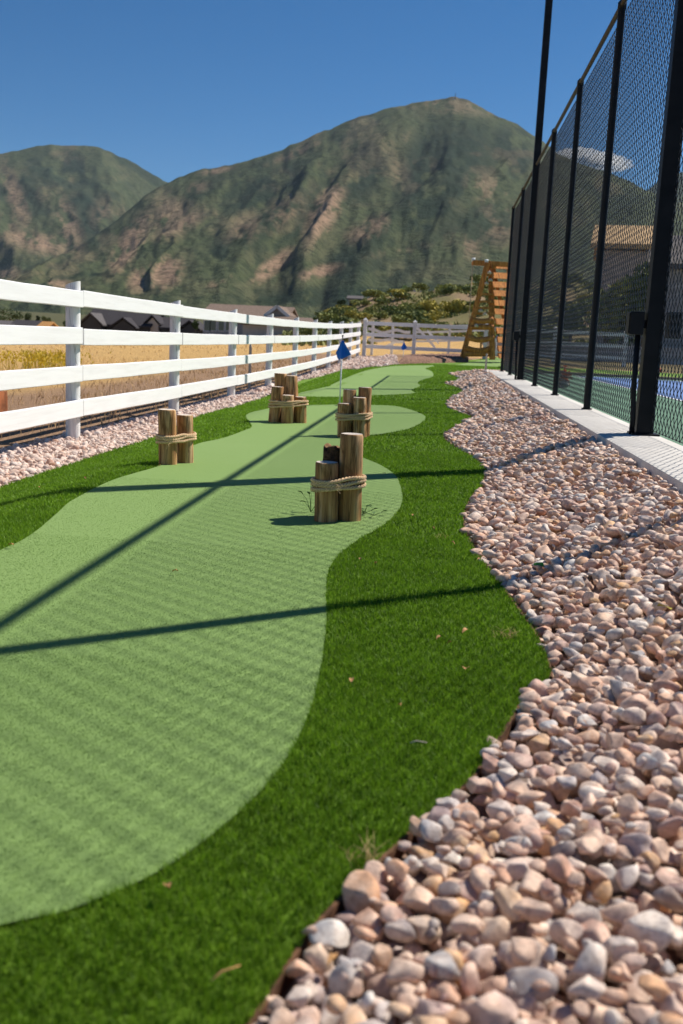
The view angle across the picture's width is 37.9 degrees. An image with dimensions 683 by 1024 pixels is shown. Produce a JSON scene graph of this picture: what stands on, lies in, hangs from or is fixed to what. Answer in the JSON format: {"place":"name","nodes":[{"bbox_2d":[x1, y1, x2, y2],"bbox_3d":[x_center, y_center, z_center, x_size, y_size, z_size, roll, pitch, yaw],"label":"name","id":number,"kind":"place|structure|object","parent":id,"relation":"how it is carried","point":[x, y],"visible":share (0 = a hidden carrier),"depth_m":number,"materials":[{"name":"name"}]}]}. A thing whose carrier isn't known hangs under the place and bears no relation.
{"place":"outdoors","nodes":[
{"label":"outdoors","id":0,"kind":"place"},
{"bbox_2d":[0,144,167,278],"bbox_3d":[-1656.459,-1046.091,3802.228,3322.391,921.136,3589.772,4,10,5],"label":"mountain","id":1,"kind":"structure","parent":0,"point":[55,200],"depth_m":3578.48,"materials":[{"name":"plant"}]},
{"bbox_2d":[0,96,682,317],"bbox_3d":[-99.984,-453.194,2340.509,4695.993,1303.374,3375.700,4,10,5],"label":"mountain","id":2,"kind":"structure","parent":0,"point":[409,195],"depth_m":1673.86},
{"bbox_2d":[0,283,682,448],"bbox_3d":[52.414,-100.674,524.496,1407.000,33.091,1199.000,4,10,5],"label":"ground","id":3,"kind":"structure","parent":0,"point":[29,434],"depth_m":29.62,"materials":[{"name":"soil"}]},
{"bbox_2d":[0,391,7,411],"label":"steel planter","id":4,"kind":"object","parent":3,"relation":"on","point":[3,401],"visible":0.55,"depth_m":9.30,"materials":[{"name":"metal"}]},
{"bbox_2d":[0,320,14,324],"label":"house","id":5,"kind":"structure","parent":3,"relation":"on","point":[3,322],"depth_m":143.55,"materials":[{"name":"stone"}]},
{"bbox_2d":[0,308,28,320],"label":"tree","id":6,"kind":"object","parent":3,"relation":"on","point":[13,316],"visible":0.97,"depth_m":152.38,"materials":[{"name":"green plant"}]},
{"bbox_2d":[11,320,41,325],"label":"house","id":7,"kind":"structure","parent":3,"relation":"on","point":[27,322],"depth_m":143.48,"materials":[{"name":"stone"}]},
{"bbox_2d":[24,313,31,319],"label":"tree","id":8,"kind":"object","parent":3,"relation":"on","point":[29,317],"visible":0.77,"depth_m":154.33,"materials":[{"name":"green plant"}]},
{"bbox_2d":[41,316,51,321],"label":"tree","id":9,"kind":"object","parent":3,"relation":"on","point":[43,318],"visible":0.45,"depth_m":153.34,"materials":[{"name":"green plant"}]},
{"bbox_2d":[37,321,58,326],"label":"house","id":10,"kind":"structure","parent":3,"relation":"on","point":[48,323],"depth_m":143.80,"materials":[{"name":"stone"}]},
{"bbox_2d":[0,347,110,369],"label":"yellow wildflowers","id":11,"kind":"object","parent":3,"relation":"on","point":[43,357],"visible":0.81,"depth_m":21.03,"materials":[{"name":"plant"}]},
{"bbox_2d":[81,308,194,332],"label":"house","id":12,"kind":"structure","parent":3,"relation":"on","point":[99,319],"depth_m":162.01,"materials":[{"name":"grey"}]},
{"bbox_2d":[0,279,360,437],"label":"white board fence","id":13,"kind":"object","parent":3,"relation":"on","point":[73,299],"visible":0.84,"depth_m":8.15,"materials":[{"name":"paint"}]},
{"bbox_2d":[180,320,202,333],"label":"house","id":14,"kind":"structure","parent":3,"relation":"on","point":[186,327],"depth_m":159.57,"materials":[{"name":"black"}]},
{"bbox_2d":[192,320,198,333],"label":"tree","id":15,"kind":"object","parent":3,"relation":"on","point":[195,324],"visible":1,"depth_m":130.04,"materials":[{"name":"green plant"}]},
{"bbox_2d":[0,354,398,486],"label":"gravel bed","id":16,"kind":"object","parent":3,"relation":"on","point":[19,462],"visible":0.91,"depth_m":7.29,"materials":[{"name":"gravel"}]},
{"bbox_2d":[248,344,251,388],"bbox_3d":[-1.412,-2.245,15.352,0.040,0.720,0.024,4,10,5],"label":"survey stake","id":17,"kind":"object","parent":3,"relation":"on","point":[249,366],"visible":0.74,"depth_m":15.34,"materials":[{"name":"wood"}]},
{"bbox_2d":[203,304,313,335],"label":"house","id":18,"kind":"structure","parent":3,"relation":"on","point":[222,327],"depth_m":111.89,"materials":[{"name":"stone"}]},
{"bbox_2d":[203,320,210,331],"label":"window","id":19,"kind":"structure","parent":18,"relation":"in","point":[206,325],"depth_m":112.02,"materials":[{"name":"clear glass"}]},
{"bbox_2d":[210,321,216,331],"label":"window","id":20,"kind":"structure","parent":18,"relation":"in","point":[213,324],"depth_m":111.97,"materials":[{"name":"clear glass"}]},
{"bbox_2d":[218,321,224,331],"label":"window","id":21,"kind":"structure","parent":18,"relation":"in","point":[221,325],"depth_m":111.89,"materials":[{"name":"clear glass"}]},
{"bbox_2d":[225,322,228,330],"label":"window","id":22,"kind":"structure","parent":18,"relation":"in","point":[226,323],"depth_m":111.82,"materials":[{"name":"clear glass"}]},
{"bbox_2d":[0,357,553,1023],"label":"turf","id":23,"kind":"structure","parent":3,"relation":"on","point":[22,501],"depth_m":1.70,"materials":[{"name":"plastic"}]},
{"bbox_2d":[163,882,171,889],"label":"dead leaf","id":24,"kind":"object","parent":23,"relation":"on","point":[167,885],"visible":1,"depth_m":1.23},
{"bbox_2d":[0,405,425,923],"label":"putting green","id":25,"kind":"object","parent":23,"relation":"on","point":[261,451],"visible":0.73,"depth_m":2.27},
{"bbox_2d":[154,409,196,464],"bbox_3d":[-0.889,-0.396,5.325,0.148,0.308,0.268,8,11,28],"label":"log bundle","id":26,"kind":"object","parent":25,"relation":"on","point":[174,447],"visible":0.98,"depth_m":5.26,"materials":[{"name":"wood"}]},
{"bbox_2d":[0,477,401,922],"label":"putting green fibres","id":27,"kind":"object","parent":25,"relation":"on","point":[148,718],"visible":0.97,"depth_m":1.98,"materials":[{"name":"plastic"}]},
{"bbox_2d":[268,373,308,423],"bbox_3d":[-0.451,-0.931,8.217,0.297,0.416,0.292,11,13,39],"label":"log bundle","id":28,"kind":"object","parent":25,"relation":"on","point":[287,404],"visible":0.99,"depth_m":8.17,"materials":[{"name":"wood"}]},
{"bbox_2d":[299,486,314,511],"bbox_3d":[-0.126,-0.051,4.031,0.113,0.106,0.059,-6,13,-42],"label":"weed","id":29,"kind":"object","parent":25,"relation":"on","point":[307,501],"visible":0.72,"depth_m":4.03,"materials":[{"name":"green plant"}]},
{"bbox_2d":[309,433,366,522],"bbox_3d":[-0.010,-0.127,3.873,0.214,0.357,0.231,4,10,5],"label":"log bundle","id":30,"kind":"object","parent":25,"relation":"on","point":[338,480],"visible":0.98,"depth_m":3.83,"materials":[{"name":"brown wood"}]},
{"bbox_2d":[335,335,350,405],"bbox_3d":[0.015,-1.491,10.562,0.145,0.763,0.104,-2,11,-24],"label":"flagstick","id":31,"kind":"object","parent":25,"relation":"on","point":[342,351],"visible":0.91,"depth_m":10.52,"materials":[{"name":"fabric"}]},
{"bbox_2d":[335,387,372,438],"bbox_3d":[0.092,-0.721,7.264,0.267,0.378,0.284,4,10,5],"label":"log bundle","id":32,"kind":"object","parent":25,"relation":"on","point":[354,414],"visible":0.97,"depth_m":7.20,"materials":[{"name":"wood"}]},
{"bbox_2d":[361,504,376,513],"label":"weed","id":33,"kind":"object","parent":25,"relation":"on","point":[370,505],"visible":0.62,"depth_m":4.06,"materials":[{"name":"green plant"}]},
{"bbox_2d":[210,965,240,981],"bbox_3d":[-0.126,0.496,1.074,0.005,0.005,0.040,12,13,43],"label":"twig","id":34,"kind":"object","parent":23,"relation":"on","point":[220,972],"visible":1,"depth_m":1.07,"materials":[{"name":"wood"}]},
{"bbox_2d":[298,365,433,396],"bbox_3d":[0.859,-2.545,18.802,1.645,0.230,14.087,4,10,7],"label":"putting green","id":35,"kind":"object","parent":23,"relation":"on","point":[392,380],"visible":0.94,"depth_m":16.72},
{"bbox_2d":[346,829,389,870],"bbox_3d":[0.033,0.460,1.346,0.073,0.030,0.094,11,13,40],"label":"dry tuft","id":36,"kind":"object","parent":23,"relation":"on","point":[367,854],"visible":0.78,"depth_m":1.35,"materials":[{"name":"plant"}]},
{"bbox_2d":[459,358,500,366],"bbox_3d":[4.729,-4.564,30.224,1.154,0.170,8.108,5,10,15],"label":"putting green","id":37,"kind":"object","parent":23,"relation":"on","point":[496,362],"visible":0.78,"depth_m":28.61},
{"bbox_2d":[493,625,518,637],"bbox_3d":[0.402,0.295,2.423,0.111,0.022,0.105,4,10,5],"label":"dry tuft","id":38,"kind":"object","parent":23,"relation":"on","point":[510,632],"visible":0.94,"depth_m":2.43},
{"bbox_2d":[299,327,319,334],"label":"shrub","id":39,"kind":"object","parent":3,"relation":"on","point":[308,331],"visible":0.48,"depth_m":80.86,"materials":[{"name":"plant"}]},
{"bbox_2d":[317,312,339,322],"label":"shrub","id":40,"kind":"object","parent":3,"relation":"on","point":[325,318],"visible":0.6,"depth_m":89.95,"materials":[{"name":"plant"}]},
{"bbox_2d":[327,308,338,314],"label":"shrub","id":41,"kind":"object","parent":3,"relation":"on","point":[333,310],"visible":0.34,"depth_m":136.21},
{"bbox_2d":[322,327,356,339],"bbox_3d":[-0.094,-11.401,63.514,2.326,1.017,2.156,4,10,6],"label":"shrub","id":42,"kind":"object","parent":3,"relation":"on","point":[336,331],"visible":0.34,"depth_m":62.92,"materials":[{"name":"plant"}]},
{"bbox_2d":[328,317,351,323],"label":"shrub","id":43,"kind":"object","parent":3,"relation":"on","point":[345,319],"visible":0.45,"depth_m":87.73,"materials":[{"name":"plant"}]},
{"bbox_2d":[337,299,345,304],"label":"tree","id":44,"kind":"object","parent":3,"relation":"on","point":[342,301],"visible":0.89,"depth_m":174.68,"materials":[{"name":"green plant"}]},
{"bbox_2d":[339,307,357,313],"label":"shrub","id":45,"kind":"object","parent":3,"relation":"on","point":[343,309],"visible":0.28,"depth_m":123.66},
{"bbox_2d":[341,310,357,318],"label":"shrub","id":46,"kind":"object","parent":3,"relation":"on","point":[349,313],"visible":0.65,"depth_m":101.23,"materials":[{"name":"plant"}]},
{"bbox_2d":[344,320,361,324],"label":"shrub","id":47,"kind":"object","parent":3,"relation":"on","point":[355,321],"visible":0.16,"depth_m":81.47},
{"bbox_2d":[346,295,363,305],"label":"house","id":48,"kind":"structure","parent":3,"relation":"on","point":[349,297],"depth_m":181.49,"materials":[{"name":"stone"}]},
{"bbox_2d":[354,312,372,319],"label":"shrub","id":49,"kind":"object","parent":3,"relation":"on","point":[362,315],"visible":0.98,"depth_m":88.70,"materials":[{"name":"plant"}]},
{"bbox_2d":[359,300,371,304],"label":"shrub","id":50,"kind":"object","parent":3,"relation":"on","point":[365,302],"visible":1,"depth_m":130.33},
{"bbox_2d":[365,308,375,313],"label":"shrub","id":51,"kind":"object","parent":3,"relation":"on","point":[372,310],"visible":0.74,"depth_m":108.55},
{"bbox_2d":[365,289,384,297],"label":"shrub","id":52,"kind":"object","parent":3,"relation":"on","point":[373,293],"visible":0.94,"depth_m":134.36,"materials":[{"name":"plant"}]},
{"bbox_2d":[368,320,382,328],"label":"shrub","id":53,"kind":"object","parent":3,"relation":"on","point":[375,326],"visible":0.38,"depth_m":76.46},
{"bbox_2d":[373,296,388,302],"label":"shrub","id":54,"kind":"object","parent":3,"relation":"on","point":[382,299],"visible":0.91,"depth_m":119.72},
{"bbox_2d":[374,311,388,318],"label":"shrub","id":55,"kind":"object","parent":3,"relation":"on","point":[381,315],"visible":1,"depth_m":89.23,"materials":[{"name":"plant"}]},
{"bbox_2d":[377,304,398,312],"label":"shrub","id":56,"kind":"object","parent":3,"relation":"on","point":[387,308],"visible":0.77,"depth_m":98.18,"materials":[{"name":"plant"}]},
{"bbox_2d":[380,326,395,333],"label":"shrub","id":57,"kind":"object","parent":3,"relation":"on","point":[385,328],"visible":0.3,"depth_m":65.08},
{"bbox_2d":[390,289,407,297],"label":"shrub","id":58,"kind":"object","parent":3,"relation":"on","point":[399,291],"visible":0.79,"depth_m":119.39,"materials":[{"name":"plant"}]},
{"bbox_2d":[394,321,406,333],"bbox_3d":[4.267,-11.856,64.519,1.855,1.186,2.223,1,10,-9],"label":"shrub","id":59,"kind":"object","parent":3,"relation":"on","point":[400,327],"visible":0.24,"depth_m":64.12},
{"bbox_2d":[391,312,412,319],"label":"shrub","id":60,"kind":"object","parent":3,"relation":"on","point":[398,315],"visible":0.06,"depth_m":81.60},
{"bbox_2d":[393,292,411,297],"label":"shrub","id":61,"kind":"object","parent":3,"relation":"on","point":[405,294],"visible":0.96,"depth_m":118.98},
{"bbox_2d":[401,343,406,355],"bbox_3d":[1.677,-4.288,26.636,0.145,0.607,0.104,-2,11,-24],"label":"flagstick","id":62,"kind":"object","parent":3,"relation":"on","point":[404,346],"visible":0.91,"depth_m":26.61,"materials":[{"name":"fabric"}]},
{"bbox_2d":[392,314,416,322],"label":"shrub","id":63,"kind":"object","parent":3,"relation":"on","point":[396,318],"visible":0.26,"depth_m":75.23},
{"bbox_2d":[398,302,413,310],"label":"shrub","id":64,"kind":"object","parent":3,"relation":"on","point":[402,306],"visible":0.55,"depth_m":103.30,"materials":[{"name":"plant"}]},
{"bbox_2d":[404,287,413,291],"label":"shrub","id":65,"kind":"object","parent":3,"relation":"on","point":[409,289],"visible":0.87,"depth_m":128.71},
{"bbox_2d":[403,305,414,310],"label":"shrub","id":66,"kind":"object","parent":3,"relation":"on","point":[409,307],"visible":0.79,"depth_m":99.66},
{"bbox_2d":[395,310,423,315],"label":"shrub","id":67,"kind":"object","parent":3,"relation":"on","point":[402,312],"visible":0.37,"depth_m":89.49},
{"bbox_2d":[403,312,431,321],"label":"shrub","id":68,"kind":"object","parent":3,"relation":"on","point":[419,316],"visible":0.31,"depth_m":71.11,"materials":[{"name":"plant"}]},
{"bbox_2d":[399,318,437,334],"bbox_3d":[4.947,-11.708,63.529,2.328,1.229,2.158,-2,11,-26],"label":"shrub","id":69,"kind":"object","parent":3,"relation":"on","point":[410,329],"visible":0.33,"depth_m":63.14,"materials":[{"name":"plant"}]},
{"bbox_2d":[412,306,424,310],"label":"shrub","id":70,"kind":"object","parent":3,"relation":"on","point":[419,309],"visible":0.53,"depth_m":98.36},
{"bbox_2d":[411,282,429,290],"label":"shrub","id":71,"kind":"object","parent":3,"relation":"on","point":[420,286],"visible":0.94,"depth_m":130.04,"materials":[{"name":"plant"}]},
{"bbox_2d":[417,299,438,310],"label":"shrub","id":72,"kind":"object","parent":3,"relation":"on","point":[431,305],"visible":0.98,"depth_m":98.45,"materials":[{"name":"plant"}]},
{"bbox_2d":[368,323,488,354],"bbox_3d":[3.042,-6.004,34.818,4.222,1.342,1.160,4,10,5],"label":"broken rail fence","id":73,"kind":"object","parent":3,"relation":"on","point":[392,339],"visible":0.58,"depth_m":35.07,"materials":[{"name":"white paint"}]},
{"bbox_2d":[420,319,437,329],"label":"shrub","id":74,"kind":"object","parent":3,"relation":"on","point":[429,321],"visible":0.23,"depth_m":69.80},
{"bbox_2d":[424,313,440,319],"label":"shrub","id":75,"kind":"object","parent":3,"relation":"on","point":[433,315],"visible":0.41,"depth_m":90.06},
{"bbox_2d":[398,353,468,363],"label":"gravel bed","id":76,"kind":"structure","parent":3,"relation":"on","point":[432,358],"depth_m":27.61,"materials":[{"name":"gravel"}]},
{"bbox_2d":[279,279,591,345],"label":"scrub","id":77,"kind":"object","parent":3,"relation":"on","point":[432,294],"visible":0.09,"depth_m":93.19,"materials":[{"name":"plant"}]},
{"bbox_2d":[429,310,448,317],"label":"shrub","id":78,"kind":"object","parent":3,"relation":"on","point":[441,313],"visible":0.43,"depth_m":93.50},
{"bbox_2d":[435,321,449,324],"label":"shrub","id":79,"kind":"object","parent":3,"relation":"on","point":[441,323],"visible":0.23,"depth_m":72.23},
{"bbox_2d":[434,283,456,292],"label":"shrub","id":80,"kind":"object","parent":3,"relation":"on","point":[439,288],"visible":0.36,"depth_m":115.01,"materials":[{"name":"plant"}]},
{"bbox_2d":[441,286,455,293],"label":"shrub","id":81,"kind":"object","parent":3,"relation":"on","point":[449,289],"visible":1,"depth_m":110.84,"materials":[{"name":"plant"}]},
{"bbox_2d":[438,299,465,311],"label":"shrub","id":82,"kind":"object","parent":3,"relation":"on","point":[455,305],"visible":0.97,"depth_m":96.22,"materials":[{"name":"plant"}]},
{"bbox_2d":[455,285,469,292],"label":"shrub","id":83,"kind":"object","parent":3,"relation":"on","point":[458,289],"visible":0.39,"depth_m":140.38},
{"bbox_2d":[254,369,682,1023],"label":"gravel bed","id":84,"kind":"object","parent":3,"relation":"on","point":[536,877],"visible":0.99,"depth_m":1.44,"materials":[{"name":"gravel"}]},
{"bbox_2d":[328,952,337,965],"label":"dead leaf","id":85,"kind":"object","parent":84,"relation":"on","point":[331,956],"visible":1,"depth_m":1.10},
{"bbox_2d":[245,385,552,1023],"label":"garden edging","id":86,"kind":"object","parent":84,"relation":"on","point":[283,982],"visible":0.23,"depth_m":1.25,"materials":[{"name":"metal"}]},
{"bbox_2d":[485,353,487,369],"bbox_3d":[2.887,-2.971,19.877,0.040,0.385,0.040,4,10,5],"label":"marker stake","id":87,"kind":"object","parent":84,"relation":"on","point":[486,361],"visible":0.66,"depth_m":19.86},
{"bbox_2d":[533,562,543,566],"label":"fallen leaf","id":88,"kind":"object","parent":84,"relation":"on","point":[539,564],"visible":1,"depth_m":3.03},
{"bbox_2d":[462,285,477,289],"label":"shrub","id":89,"kind":"object","parent":3,"relation":"on","point":[468,287],"visible":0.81,"depth_m":117.84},
{"bbox_2d":[465,300,482,305],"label":"shrub","id":90,"kind":"object","parent":3,"relation":"on","point":[468,302],"visible":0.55,"depth_m":96.70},
{"bbox_2d":[469,274,481,281],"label":"shrub","id":91,"kind":"object","parent":3,"relation":"on","point":[476,278],"visible":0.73,"depth_m":150.17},
{"bbox_2d":[471,288,488,296],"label":"tree","id":92,"kind":"object","parent":3,"relation":"on","point":[475,290],"visible":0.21,"depth_m":115.95,"materials":[{"name":"green plant"}]},
{"bbox_2d":[460,258,518,359],"bbox_3d":[4.720,-5.802,29.139,2.589,3.022,0.896,-4,12,-35],"label":"climbing frame","id":93,"kind":"object","parent":3,"relation":"on","point":[492,283],"visible":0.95,"depth_m":28.75,"materials":[{"name":"wood"}]},
{"bbox_2d":[484,295,497,299],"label":"shrub","id":94,"kind":"object","parent":3,"relation":"on","point":[487,297],"visible":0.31,"depth_m":98.53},
{"bbox_2d":[362,318,627,366],"bbox_3d":[4.849,-5.351,31.834,8.400,1.334,0.150,4,10,5],"label":"white rail fence","id":95,"kind":"object","parent":3,"relation":"on","point":[414,336],"visible":0.43,"depth_m":31.97,"materials":[{"name":"paint"}]},
{"bbox_2d":[542,325,568,339],"bbox_3d":[13.127,-10.726,60.075,2.340,1.331,1.952,11,13,41],"label":"shrub","id":96,"kind":"object","parent":3,"relation":"on","point":[564,337],"visible":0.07,"depth_m":59.77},
{"bbox_2d":[551,300,588,338],"bbox_3d":[13.293,-10.553,57.956,2.272,3.614,1.998,4,10,5],"label":"tree","id":97,"kind":"object","parent":3,"relation":"on","point":[576,319],"visible":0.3,"depth_m":57.50,"materials":[{"name":"green plant"}]},
{"bbox_2d":[568,273,582,284],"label":"shrub","id":98,"kind":"object","parent":3,"relation":"on","point":[574,278],"visible":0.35,"depth_m":119.25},
{"bbox_2d":[482,342,682,364],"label":"garden wall","id":99,"kind":"structure","parent":3,"relation":"on","point":[584,350],"depth_m":36.72,"materials":[{"name":"stone"}]},
{"bbox_2d":[489,370,682,493],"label":"kerb","id":100,"kind":"structure","parent":3,"relation":"on","point":[661,457],"depth_m":6.16,"materials":[{"name":"concrete"}]},
{"bbox_2d":[513,0,552,379],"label":"light pole","id":101,"kind":"object","parent":100,"relation":"on","point":[539,120],"visible":0.86,"depth_m":15.36,"materials":[{"name":"metal"}]},
{"bbox_2d":[500,0,682,442],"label":"chain link fence","id":102,"kind":"object","parent":100,"relation":"on","point":[516,250],"visible":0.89,"depth_m":9.08,"materials":[{"name":"metal"}]},
{"bbox_2d":[625,0,682,436],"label":"fence post","id":103,"kind":"object","parent":100,"relation":"on","point":[647,324],"visible":0.88,"depth_m":6.03,"materials":[{"name":"metal"}]},
{"bbox_2d":[511,373,682,445],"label":"court","id":104,"kind":"object","parent":3,"relation":"on","point":[658,402],"visible":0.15,"depth_m":11.82,"materials":[{"name":"paint"}]},
{"bbox_2d":[513,369,681,379],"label":"kerb strip","id":105,"kind":"object","parent":3,"relation":"on","point":[673,378],"depth_m":22.55,"materials":[{"name":"concrete"}]},
{"bbox_2d":[586,277,631,350],"bbox_3d":[10.591,-7.451,39.482,1.934,3.772,1.844,4,10,5],"label":"tree","id":106,"kind":"object","parent":3,"relation":"on","point":[628,301],"visible":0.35,"depth_m":38.89,"materials":[{"name":"green plant"}]},
{"bbox_2d":[616,274,634,345],"bbox_3d":[11.320,-7.558,39.993,1.206,3.978,1.676,4,10,5],"label":"tree","id":107,"kind":"object","parent":3,"relation":"on","point":[633,340],"visible":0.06,"depth_m":39.65,"materials":[{"name":"green plant"}]},
{"bbox_2d":[591,225,682,359],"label":"house","id":108,"kind":"structure","parent":3,"relation":"on","point":[672,287],"depth_m":44.70,"materials":[{"name":"stone"}]},
{"bbox_2d":[626,261,649,346],"bbox_3d":[11.725,-7.475,38.348,1.399,4.351,1.603,-1,10,-20],"label":"tree","id":109,"kind":"object","parent":3,"relation":"on","point":[632,279],"visible":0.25,"depth_m":38.11,"materials":[{"name":"green plant"}]},
{"bbox_2d":[0,0,682,189],"label":"sky","id":110,"kind":"structure","parent":0,"point":[173,89],"materials":[{"name":"blue"}]},
{"bbox_2d":[559,370,571,387],"bbox_3d":[3.329,-2.016,14.798,0.225,0.331,0.265,11,13,39],"label":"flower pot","id":111,"kind":"object","parent":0,"point":[562,381],"visible":0.23,"depth_m":14.77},
{"bbox_2d":[499,365,681,377],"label":"lawn","id":112,"kind":"structure","parent":0,"point":[617,372],"depth_m":25.84,"materials":[{"name":"plant"}]},
{"bbox_2d":[649,172,682,202],"bbox_3d":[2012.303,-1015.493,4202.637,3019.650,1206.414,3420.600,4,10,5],"label":"mountain","id":113,"kind":"structure","parent":0,"point":[654,189],"depth_m":4595.91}
]}

